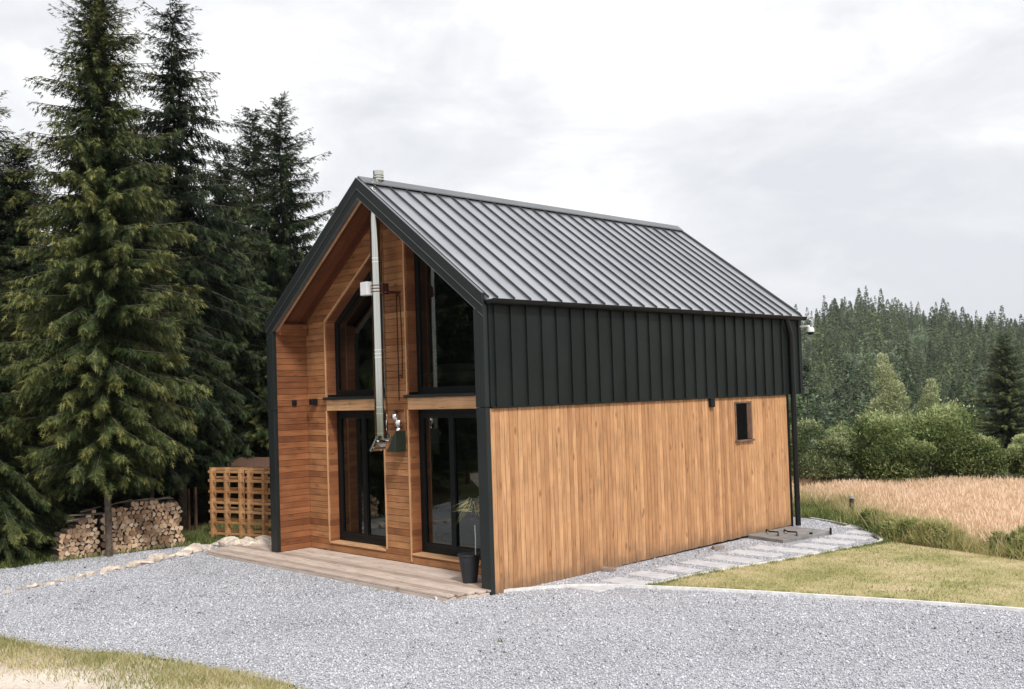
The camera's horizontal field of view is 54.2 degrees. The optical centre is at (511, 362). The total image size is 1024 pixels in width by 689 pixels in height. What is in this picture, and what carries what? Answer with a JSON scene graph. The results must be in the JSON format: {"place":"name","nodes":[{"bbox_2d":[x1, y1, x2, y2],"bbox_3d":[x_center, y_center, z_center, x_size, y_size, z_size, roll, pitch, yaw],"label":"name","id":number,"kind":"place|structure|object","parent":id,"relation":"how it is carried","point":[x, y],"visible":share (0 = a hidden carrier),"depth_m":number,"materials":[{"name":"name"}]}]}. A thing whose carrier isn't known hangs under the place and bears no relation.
{"place":"outdoors","nodes":[
{"label":"outdoors","id":0,"kind":"place"},
{"bbox_2d":[0,511,268,568],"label":"forest floor","id":1,"kind":"structure","parent":0,"point":[202,519],"depth_m":22.13,"materials":[{"name":"brown soil"}]},
{"bbox_2d":[0,90,50,426],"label":"spruce tree","id":2,"kind":"object","parent":1,"relation":"on","point":[7,142],"visible":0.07,"depth_m":22.23,"materials":[{"name":"green plant"}]},
{"bbox_2d":[0,274,74,567],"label":"spruce tree","id":3,"kind":"object","parent":1,"relation":"on","point":[18,523],"visible":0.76,"depth_m":18.03,"materials":[{"name":"green plant"}]},
{"bbox_2d":[0,141,78,461],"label":"spruce tree","id":4,"kind":"object","parent":1,"relation":"on","point":[9,264],"visible":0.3,"depth_m":21.37,"materials":[{"name":"green plant"}]},
{"bbox_2d":[17,374,94,551],"bbox_3d":[-9.312,2.153,19.614,1.930,4.215,2.242,-2,-2,-2],"label":"spruce tree","id":5,"kind":"object","parent":1,"relation":"on","point":[60,504],"visible":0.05,"depth_m":19.48,"materials":[{"name":"green plant"}]},
{"bbox_2d":[62,484,122,523],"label":"spruce tree","id":6,"kind":"object","parent":1,"relation":"on","point":[97,499],"visible":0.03,"depth_m":23.49,"materials":[{"name":"green plant"}]},
{"bbox_2d":[0,0,212,556],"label":"spruce tree","id":7,"kind":"object","parent":1,"relation":"on","point":[94,356],"visible":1,"depth_m":17.99,"materials":[{"name":"green plant"}]},
{"bbox_2d":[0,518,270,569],"bbox_3d":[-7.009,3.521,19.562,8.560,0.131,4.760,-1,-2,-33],"label":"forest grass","id":8,"kind":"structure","parent":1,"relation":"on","point":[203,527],"depth_m":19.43,"materials":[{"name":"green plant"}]},
{"bbox_2d":[74,480,209,517],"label":"spruce tree","id":9,"kind":"object","parent":1,"relation":"on","point":[126,495],"visible":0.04,"depth_m":23.45,"materials":[{"name":"green plant"}]},
{"bbox_2d":[113,466,217,507],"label":"spruce tree","id":10,"kind":"object","parent":1,"relation":"on","point":[145,492],"visible":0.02,"depth_m":23.70,"materials":[{"name":"green plant"}]},
{"bbox_2d":[113,127,230,500],"bbox_3d":[-7.509,-0.575,20.809,3.239,8.673,3.411,-2,-2,10],"label":"spruce tree","id":11,"kind":"object","parent":1,"relation":"on","point":[177,473],"visible":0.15,"depth_m":20.70,"materials":[{"name":"green plant"}]},
{"bbox_2d":[120,312,242,517],"bbox_3d":[-7.833,1.242,24.635,3.356,5.878,3.899,-1,-2,-13],"label":"spruce tree","id":12,"kind":"object","parent":1,"relation":"on","point":[201,478],"visible":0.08,"depth_m":23.76,"materials":[{"name":"green plant"}]},
{"bbox_2d":[187,489,190,533],"bbox_3d":[-6.862,3.163,21.235,0.040,0.950,0.070,0,-2,-44],"label":"stake","id":13,"kind":"object","parent":1,"relation":"on","point":[188,513],"visible":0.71,"depth_m":21.21,"materials":[{"name":"brown wood"}]},
{"bbox_2d":[122,0,267,530],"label":"spruce tree","id":14,"kind":"object","parent":1,"relation":"on","point":[179,119],"visible":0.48,"depth_m":21.59,"materials":[{"name":"green plant"}]},
{"bbox_2d":[194,487,197,531],"bbox_3d":[-6.713,3.143,21.236,0.040,0.980,0.070,0,-2,-44],"label":"stake","id":15,"kind":"object","parent":1,"relation":"on","point":[195,511],"visible":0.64,"depth_m":21.22,"materials":[{"name":"brown wood"}]},
{"bbox_2d":[141,156,276,512],"bbox_3d":[-7.162,-0.616,24.531,4.776,8.979,4.112,-1,-2,-32],"label":"spruce tree","id":16,"kind":"object","parent":1,"relation":"on","point":[246,295],"visible":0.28,"depth_m":24.19,"materials":[{"name":"green plant"}]},
{"bbox_2d":[191,332,258,511],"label":"spruce tree","id":17,"kind":"object","parent":1,"relation":"on","point":[240,453],"visible":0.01,"depth_m":23.86,"materials":[{"name":"green plant"}]},
{"bbox_2d":[208,467,246,538],"bbox_3d":[-5.767,2.845,20.303,0.980,1.420,0.143,-3,-3,29],"label":"pallet","id":18,"kind":"object","parent":1,"relation":"on","point":[226,489],"visible":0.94,"depth_m":20.27,"materials":[{"name":"brown wood"}]},
{"bbox_2d":[191,341,268,517],"bbox_3d":[-6.002,1.720,24.622,3.899,4.634,3.356,-2,-2,-7],"label":"spruce tree","id":19,"kind":"object","parent":1,"relation":"on","point":[258,388],"visible":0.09,"depth_m":23.66,"materials":[{"name":"green plant"}]},
{"bbox_2d":[189,306,272,516],"bbox_3d":[-5.914,1.325,24.473,3.899,5.535,3.356,-2,-2,6],"label":"spruce tree","id":20,"kind":"object","parent":1,"relation":"on","point":[263,432],"visible":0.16,"depth_m":23.85,"materials":[{"name":"green plant"}]},
{"bbox_2d":[211,152,266,336],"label":"spruce tree","id":21,"kind":"object","parent":1,"relation":"on","point":[249,284],"visible":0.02,"depth_m":29.16,"materials":[{"name":"green plant"}]},
{"bbox_2d":[218,457,270,520],"bbox_3d":[-5.531,2.891,22.356,2.100,1.478,0.798,-3,-2,29],"label":"woodshed","id":22,"kind":"object","parent":1,"relation":"on","point":[255,462],"visible":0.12,"depth_m":22.73,"materials":[{"name":"brown wood"}]},
{"bbox_2d":[205,105,305,286],"bbox_3d":[-8.495,-2.171,33.184,5.280,12.747,5.936,-1,-2,-32],"label":"spruce tree","id":23,"kind":"object","parent":1,"relation":"on","point":[247,162],"visible":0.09,"depth_m":33.02,"materials":[{"name":"green plant"}]},
{"bbox_2d":[245,468,270,537],"bbox_3d":[-4.886,2.804,19.819,0.980,1.420,0.143,-3,-3,29],"label":"pallet","id":24,"kind":"object","parent":1,"relation":"on","point":[264,480],"visible":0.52,"depth_m":19.90,"materials":[{"name":"brown wood"}]},
{"bbox_2d":[233,91,336,307],"bbox_3d":[-6.999,-2.160,31.111,5.822,12.502,5.178,-2,-2,-8],"label":"spruce tree","id":25,"kind":"object","parent":1,"relation":"on","point":[286,257],"visible":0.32,"depth_m":30.94,"materials":[{"name":"green plant"}]},
{"bbox_2d":[0,639,292,688],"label":"dirt track","id":26,"kind":"structure","parent":0,"point":[18,683],"depth_m":10.21,"materials":[{"name":"beige soil"}]},
{"bbox_2d":[0,632,310,688],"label":"verge grass","id":27,"kind":"structure","parent":0,"point":[95,659],"depth_m":10.42,"materials":[{"name":"green plant"}]},
{"bbox_2d":[0,517,1023,688],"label":"gravel yard","id":28,"kind":"structure","parent":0,"point":[716,627],"depth_m":11.41,"materials":[{"name":"grey gravel"}]},
{"bbox_2d":[126,561,136,567],"bbox_3d":[-6.481,3.455,17.049,0.190,0.146,0.259,-1,0,-9],"label":"border stone","id":29,"kind":"object","parent":28,"relation":"on","point":[130,564],"visible":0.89,"depth_m":16.96,"materials":[{"name":"beige stone"}]},
{"bbox_2d":[148,553,162,560],"bbox_3d":[-6.297,3.459,17.656,0.269,0.196,0.299,-4,5,-16],"label":"border stone","id":30,"kind":"object","parent":28,"relation":"on","point":[159,556],"visible":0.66,"depth_m":17.58,"materials":[{"name":"beige stone"}]},
{"bbox_2d":[180,545,202,553],"bbox_3d":[-5.910,3.462,18.395,0.423,0.187,0.258,-3,-1,-11],"label":"border stone","id":31,"kind":"object","parent":28,"relation":"on","point":[196,549],"visible":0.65,"depth_m":18.34,"materials":[{"name":"beige stone"}]},
{"bbox_2d":[218,536,235,546],"bbox_3d":[-5.402,3.439,19.104,0.382,0.246,0.283,-13,9,-35],"label":"border stone","id":32,"kind":"object","parent":28,"relation":"on","point":[222,542],"visible":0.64,"depth_m":19.01,"materials":[{"name":"beige stone"}]},
{"bbox_2d":[225,537,239,546],"bbox_3d":[-5.270,3.458,19.021,0.309,0.247,0.251,-2,-2,19],"label":"border stone","id":33,"kind":"object","parent":28,"relation":"on","point":[235,541],"visible":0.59,"depth_m":18.94,"materials":[{"name":"beige stone"}]},
{"bbox_2d":[254,537,266,544],"bbox_3d":[-4.691,3.408,18.904,0.354,0.216,0.427,-1,-2,-18],"label":"border stone","id":34,"kind":"object","parent":28,"relation":"on","point":[261,541],"visible":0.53,"depth_m":18.76,"materials":[{"name":"beige stone"}]},
{"bbox_2d":[206,544,490,601],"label":"wooden deck","id":35,"kind":"structure","parent":28,"relation":"on","point":[446,585],"depth_m":15.60,"materials":[{"name":"brown wood"}]},
{"bbox_2d":[456,496,480,583],"bbox_3d":[-0.547,2.528,14.264,0.596,1.228,0.589,-1,-2,-35],"label":"planter","id":36,"kind":"object","parent":35,"relation":"on","point":[469,564],"visible":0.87,"depth_m":14.22,"materials":[{"name":"plastic"}]},
{"bbox_2d":[263,170,813,594],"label":"timber house","id":37,"kind":"structure","parent":28,"relation":"on","point":[619,389],"depth_m":16.35,"materials":[{"name":"wood"}]},
{"bbox_2d":[334,270,373,396],"bbox_3d":[-2.598,-0.669,17.402,0.070,2.518,1.617,0,-2,-44],"label":"gable window","id":38,"kind":"structure","parent":37,"relation":"in","point":[353,327],"depth_m":17.54,"materials":[{"name":"black glass"}]},
{"bbox_2d":[337,410,385,545],"bbox_3d":[-2.538,1.978,17.300,0.133,2.304,1.617,0,-2,-44],"label":"glazed door","id":39,"kind":"structure","parent":37,"relation":"in","point":[362,519],"depth_m":17.43,"materials":[{"name":"black glass"}]},
{"bbox_2d":[414,252,475,393],"bbox_3d":[-0.980,-0.772,15.745,0.070,2.524,1.622,0,-2,-44],"label":"gable window","id":40,"kind":"structure","parent":37,"relation":"in","point":[444,319],"depth_m":15.88,"materials":[{"name":"black glass"}]},
{"bbox_2d":[418,409,480,559],"bbox_3d":[-0.921,1.878,15.643,0.133,2.304,1.622,0,-2,-44],"label":"glazed door","id":41,"kind":"structure","parent":37,"relation":"in","point":[448,449],"depth_m":15.74,"materials":[{"name":"black glass"}]},
{"bbox_2d":[734,401,754,441],"bbox_3d":[4.226,1.075,18.201,0.580,0.725,0.059,0,-2,-44],"label":"side window","id":42,"kind":"structure","parent":37,"relation":"in","point":[743,410],"depth_m":18.22,"materials":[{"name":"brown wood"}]},
{"bbox_2d":[570,583,614,592],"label":"paving slab","id":43,"kind":"structure","parent":28,"relation":"on","point":[597,589],"depth_m":13.89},
{"bbox_2d":[602,567,616,572],"bbox_3d":[1.481,3.153,15.203,0.200,0.070,0.100,0,2,17],"label":"brick","id":44,"kind":"object","parent":28,"relation":"on","point":[609,569],"visible":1,"depth_m":15.16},
{"bbox_2d":[601,577,652,584],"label":"paving slab","id":45,"kind":"structure","parent":28,"relation":"on","point":[618,580],"depth_m":14.33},
{"bbox_2d":[627,570,676,579],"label":"paving slab","id":46,"kind":"structure","parent":28,"relation":"on","point":[652,575],"depth_m":14.73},
{"bbox_2d":[655,565,702,573],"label":"paving slab","id":47,"kind":"structure","parent":28,"relation":"on","point":[678,569],"depth_m":15.16,"materials":[{"name":"grey concrete"}]},
{"bbox_2d":[680,559,736,569],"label":"paving slab","id":48,"kind":"structure","parent":28,"relation":"on","point":[701,563],"depth_m":15.51,"materials":[{"name":"grey concrete"}]},
{"bbox_2d":[434,584,1023,611],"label":"kerb","id":49,"kind":"structure","parent":28,"relation":"on","point":[978,606],"depth_m":13.13,"materials":[{"name":"grey concrete"}]},
{"bbox_2d":[704,555,763,563],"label":"paving slab","id":50,"kind":"structure","parent":28,"relation":"on","point":[733,558],"depth_m":15.90,"materials":[{"name":"grey concrete"}]},
{"bbox_2d":[726,549,783,557],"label":"paving slab","id":51,"kind":"structure","parent":28,"relation":"on","point":[756,553],"depth_m":16.33,"materials":[{"name":"grey concrete"}]},
{"bbox_2d":[647,517,882,584],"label":"path kerb","id":52,"kind":"structure","parent":28,"relation":"on","point":[861,528],"depth_m":16.14,"materials":[{"name":"grey concrete"}]},
{"bbox_2d":[748,545,817,553],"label":"paving slab","id":53,"kind":"structure","parent":28,"relation":"on","point":[779,549],"depth_m":16.67,"materials":[{"name":"grey concrete"}]},
{"bbox_2d":[748,526,831,542],"bbox_3d":[5.008,3.110,18.248,1.473,0.140,1.013,-1,-2,-36],"label":"utility hatch","id":54,"kind":"object","parent":28,"relation":"on","point":[787,534],"visible":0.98,"depth_m":18.03,"materials":[{"name":"grey concrete"}]},
{"bbox_2d":[791,543,837,549],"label":"paving slab","id":55,"kind":"structure","parent":28,"relation":"on","point":[818,546],"depth_m":16.93,"materials":[{"name":"grey concrete"}]},
{"bbox_2d":[811,538,855,544],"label":"paving slab","id":56,"kind":"structure","parent":28,"relation":"on","point":[834,541],"depth_m":17.34,"materials":[{"name":"grey concrete"}]},
{"bbox_2d":[828,534,872,539],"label":"paving slab","id":57,"kind":"structure","parent":28,"relation":"on","point":[854,537],"depth_m":17.80,"materials":[{"name":"grey concrete"}]},
{"bbox_2d":[844,530,873,535],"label":"paving slab","id":58,"kind":"structure","parent":28,"relation":"on","point":[860,532],"depth_m":18.27,"materials":[{"name":"grey concrete"}]},
{"bbox_2d":[0,0,1023,328],"label":"sky","id":59,"kind":"structure","parent":0,"point":[832,149],"materials":[{"name":"white"}]},
{"bbox_2d":[9,347,1019,688],"bbox_3d":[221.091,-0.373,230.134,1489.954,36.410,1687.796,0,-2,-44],"label":"terrain","id":60,"kind":"structure","parent":0,"point":[807,517],"depth_m":27.94,"materials":[{"name":"green plant"}]},
{"bbox_2d":[788,395,811,439],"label":"hillside tree","id":61,"kind":"object","parent":60,"relation":"on","point":[799,405],"visible":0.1,"depth_m":76.23,"materials":[{"name":"green plant"}]},
{"bbox_2d":[796,363,821,445],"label":"hillside tree","id":62,"kind":"object","parent":60,"relation":"on","point":[810,391],"visible":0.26,"depth_m":83.66,"materials":[{"name":"green plant"}]},
{"bbox_2d":[811,398,823,438],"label":"hillside tree","id":63,"kind":"object","parent":60,"relation":"on","point":[819,412],"visible":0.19,"depth_m":155.28,"materials":[{"name":"green plant"}]},
{"bbox_2d":[810,396,829,441],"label":"hillside tree","id":64,"kind":"object","parent":60,"relation":"on","point":[823,410],"visible":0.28,"depth_m":167.01,"materials":[{"name":"green plant"}]},
{"bbox_2d":[826,388,843,432],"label":"hillside tree","id":65,"kind":"object","parent":60,"relation":"on","point":[836,392],"visible":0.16,"depth_m":133.12,"materials":[{"name":"green plant"}]},
{"bbox_2d":[833,404,846,431],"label":"hillside tree","id":66,"kind":"object","parent":60,"relation":"on","point":[839,415],"visible":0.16,"depth_m":107.17,"materials":[{"name":"green plant"}]},
{"bbox_2d":[793,500,895,542],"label":"rough grass","id":67,"kind":"structure","parent":60,"relation":"on","point":[820,512],"depth_m":20.19,"materials":[{"name":"green plant"}]},
{"bbox_2d":[839,362,860,427],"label":"hillside tree","id":68,"kind":"object","parent":60,"relation":"on","point":[855,395],"visible":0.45,"depth_m":163.05,"materials":[{"name":"green plant"}]},
{"bbox_2d":[848,396,858,428],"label":"hillside tree","id":69,"kind":"object","parent":60,"relation":"on","point":[854,405],"visible":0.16,"depth_m":78.65,"materials":[{"name":"green plant"}]},
{"bbox_2d":[849,392,872,424],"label":"hillside tree","id":70,"kind":"object","parent":60,"relation":"on","point":[862,396],"visible":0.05,"depth_m":168.38,"materials":[{"name":"green plant"}]},
{"bbox_2d":[864,352,911,453],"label":"young tree","id":71,"kind":"object","parent":60,"relation":"on","point":[885,399],"visible":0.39,"depth_m":29.76,"materials":[{"name":"green plant"}]},
{"bbox_2d":[788,287,1023,436],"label":"forest","id":72,"kind":"object","parent":60,"relation":"on","point":[825,354],"visible":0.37,"depth_m":256.12,"materials":[{"name":"green plant"}]},
{"bbox_2d":[901,370,913,411],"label":"hillside tree","id":73,"kind":"object","parent":60,"relation":"on","point":[906,375],"visible":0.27,"depth_m":154.49,"materials":[{"name":"green plant"}]},
{"bbox_2d":[912,378,942,469],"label":"young tree","id":74,"kind":"object","parent":60,"relation":"on","point":[925,401],"visible":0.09,"depth_m":30.91,"materials":[{"name":"green plant"}]},
{"bbox_2d":[865,397,1006,478],"bbox_3d":[11.255,2.149,26.815,3.167,2.448,3.684,0,-2,-44],"label":"bush","id":75,"kind":"object","parent":60,"relation":"on","point":[939,426],"visible":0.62,"depth_m":25.92,"materials":[{"name":"green plant"}]},
{"bbox_2d":[947,380,962,407],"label":"hillside tree","id":76,"kind":"object","parent":60,"relation":"on","point":[953,387],"visible":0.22,"depth_m":158.33,"materials":[{"name":"green plant"}]},
{"bbox_2d":[958,361,979,416],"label":"hillside tree","id":77,"kind":"object","parent":60,"relation":"on","point":[964,372],"visible":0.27,"depth_m":142.88,"materials":[{"name":"green plant"}]},
{"bbox_2d":[929,433,1014,479],"bbox_3d":[12.019,2.589,26.332,1.863,1.479,2.302,0,-2,-44],"label":"bush","id":78,"kind":"object","parent":60,"relation":"on","point":[1000,456],"visible":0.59,"depth_m":25.81,"materials":[{"name":"green plant"}]},
{"bbox_2d":[967,398,988,435],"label":"hillside tree","id":79,"kind":"object","parent":60,"relation":"on","point":[977,409],"visible":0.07,"depth_m":77.64,"materials":[{"name":"green plant"}]},
{"bbox_2d":[975,390,990,420],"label":"hillside tree","id":80,"kind":"object","parent":60,"relation":"on","point":[979,395],"visible":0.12,"depth_m":139.18,"materials":[{"name":"green plant"}]},
{"bbox_2d":[984,353,1001,413],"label":"hillside tree","id":81,"kind":"object","parent":60,"relation":"on","point":[993,354],"visible":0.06,"depth_m":143.76,"materials":[{"name":"green plant"}]},
{"bbox_2d":[968,332,1023,450],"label":"spruce tree","id":82,"kind":"object","parent":60,"relation":"on","point":[1009,424],"visible":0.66,"depth_m":43.82,"materials":[{"name":"green plant"}]},
{"bbox_2d":[987,467,1017,477],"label":"bush","id":83,"kind":"object","parent":60,"relation":"on","point":[1004,473],"visible":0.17,"depth_m":27.45,"materials":[{"name":"green plant"}]},
{"bbox_2d":[1002,432,1023,477],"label":"bush","id":84,"kind":"object","parent":60,"relation":"on","point":[1015,450],"visible":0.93,"depth_m":25.65,"materials":[{"name":"green plant"}]},
{"bbox_2d":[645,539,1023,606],"bbox_3d":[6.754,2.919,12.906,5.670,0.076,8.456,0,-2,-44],"label":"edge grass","id":85,"kind":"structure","parent":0,"point":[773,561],"depth_m":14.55,"materials":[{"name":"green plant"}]},
{"bbox_2d":[658,541,1023,607],"bbox_3d":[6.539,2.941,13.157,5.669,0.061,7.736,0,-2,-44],"label":"lawn grass","id":86,"kind":"structure","parent":0,"point":[891,562],"depth_m":14.21,"materials":[{"name":"green plant"}]},
{"bbox_2d":[792,474,1023,544],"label":"dry field grass","id":87,"kind":"structure","parent":0,"point":[987,496],"depth_m":21.65,"materials":[{"name":"beige plant"}]},
{"bbox_2d":[885,490,1023,560],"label":"field ground","id":88,"kind":"structure","parent":0,"point":[966,548],"depth_m":16.23,"materials":[{"name":"green plant"}]},
{"bbox_2d":[790,416,865,483],"bbox_3d":[7.720,2.417,26.092,2.022,2.071,2.569,0,-2,-44],"label":"bush","id":89,"kind":"object","parent":88,"relation":"on","point":[811,459],"visible":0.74,"depth_m":25.64,"materials":[{"name":"green plant"}]},
{"bbox_2d":[815,407,921,481],"bbox_3d":[9.214,2.302,26.365,2.550,2.240,3.162,-2,-2,-3],"label":"bush","id":90,"kind":"object","parent":88,"relation":"on","point":[869,429],"visible":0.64,"depth_m":25.73,"materials":[{"name":"green plant"}]},
{"bbox_2d":[859,507,888,530],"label":"weed clump","id":91,"kind":"object","parent":88,"relation":"on","point":[864,514],"visible":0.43,"depth_m":18.72,"materials":[{"name":"green plant"}]},
{"bbox_2d":[878,514,904,539],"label":"weed clump","id":92,"kind":"object","parent":88,"relation":"on","point":[884,521],"visible":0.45,"depth_m":17.61,"materials":[{"name":"green plant"}]},
{"bbox_2d":[857,433,943,482],"bbox_3d":[9.967,2.574,25.699,2.112,1.606,1.873,-3,-2,23],"label":"bush","id":93,"kind":"object","parent":88,"relation":"on","point":[919,456],"visible":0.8,"depth_m":25.30,"materials":[{"name":"green plant"}]},
{"bbox_2d":[888,515,921,539],"bbox_3d":[6.875,2.918,17.269,0.780,0.582,0.619,-3,-2,33],"label":"weed clump","id":94,"kind":"object","parent":88,"relation":"on","point":[902,524],"visible":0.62,"depth_m":17.21,"materials":[{"name":"green plant"}]},
{"bbox_2d":[792,487,1023,559],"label":"weeds","id":95,"kind":"object","parent":88,"relation":"on","point":[938,543],"visible":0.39,"depth_m":16.59,"materials":[{"name":"green plant"}]},
{"bbox_2d":[792,481,1023,556],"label":"weed stalks","id":96,"kind":"object","parent":88,"relation":"on","point":[900,514],"visible":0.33,"depth_m":18.14,"materials":[{"name":"beige plant"}]},
{"bbox_2d":[907,515,956,544],"bbox_3d":[7.113,2.886,16.920,0.718,0.610,0.783,0,-2,-44],"label":"weed clump","id":97,"kind":"object","parent":88,"relation":"on","point":[927,522],"visible":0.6,"depth_m":16.84,"materials":[{"name":"green plant"}]},
{"bbox_2d":[924,518,967,542],"bbox_3d":[7.196,2.895,16.740,0.682,0.582,0.772,0,-2,-44],"label":"weed clump","id":98,"kind":"object","parent":88,"relation":"on","point":[937,529],"visible":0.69,"depth_m":16.58,"materials":[{"name":"green plant"}]},
{"bbox_2d":[987,529,1019,552],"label":"weed clump","id":99,"kind":"object","parent":88,"relation":"on","point":[993,537],"visible":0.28,"depth_m":15.86,"materials":[{"name":"green plant"}]},
{"bbox_2d":[1005,525,1023,555],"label":"weed clump","id":100,"kind":"object","parent":88,"relation":"on","point":[1021,536],"visible":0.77,"depth_m":15.39,"materials":[{"name":"green plant"}]},
{"bbox_3d":[-8.137,3.160,18.214,0.340,0.092,0.093,-5,-3,44],"label":"firewood log","id":101,"kind":"object","parent":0,"visible":0},
{"bbox_2d":[60,528,71,534],"bbox_3d":[-8.126,3.088,18.267,0.114,0.116,0.340,0,-4,-45],"label":"firewood log","id":102,"kind":"object","parent":101,"relation":"on","point":[66,530],"visible":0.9,"depth_m":18.17,"materials":[{"name":"brown wood"}]},
{"bbox_3d":[-7.851,2.919,18.497,0.102,0.085,0.340,0,-1,-40],"label":"firewood log","id":103,"kind":"object","parent":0,"visible":0},
{"bbox_2d":[80,513,90,519],"bbox_3d":[-7.869,2.845,18.458,0.098,0.095,0.340,0,-2,-41],"label":"firewood log","id":104,"kind":"object","parent":103,"relation":"on","point":[82,516],"visible":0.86,"depth_m":18.35,"materials":[{"name":"brown wood"}]},
{"bbox_2d":[66,512,102,516],"bbox_3d":[-7.827,2.787,18.325,0.639,0.014,0.060,-1,11,-25],"label":"bark strip","id":105,"kind":"object","parent":104,"relation":"on","point":[85,514],"visible":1,"depth_m":18.31,"materials":[{"name":"brown wood"}]},
{"bbox_3d":[-7.238,2.764,19.056,0.101,0.092,0.340,0,-1,-45],"label":"firewood log","id":106,"kind":"object","parent":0,"visible":0},
{"bbox_2d":[123,501,136,506],"bbox_3d":[-7.270,2.689,19.041,0.108,0.112,0.340,0,-3,-45],"label":"firewood log","id":107,"kind":"object","parent":106,"relation":"on","point":[131,503],"visible":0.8,"depth_m":18.94,"materials":[{"name":"brown wood"}]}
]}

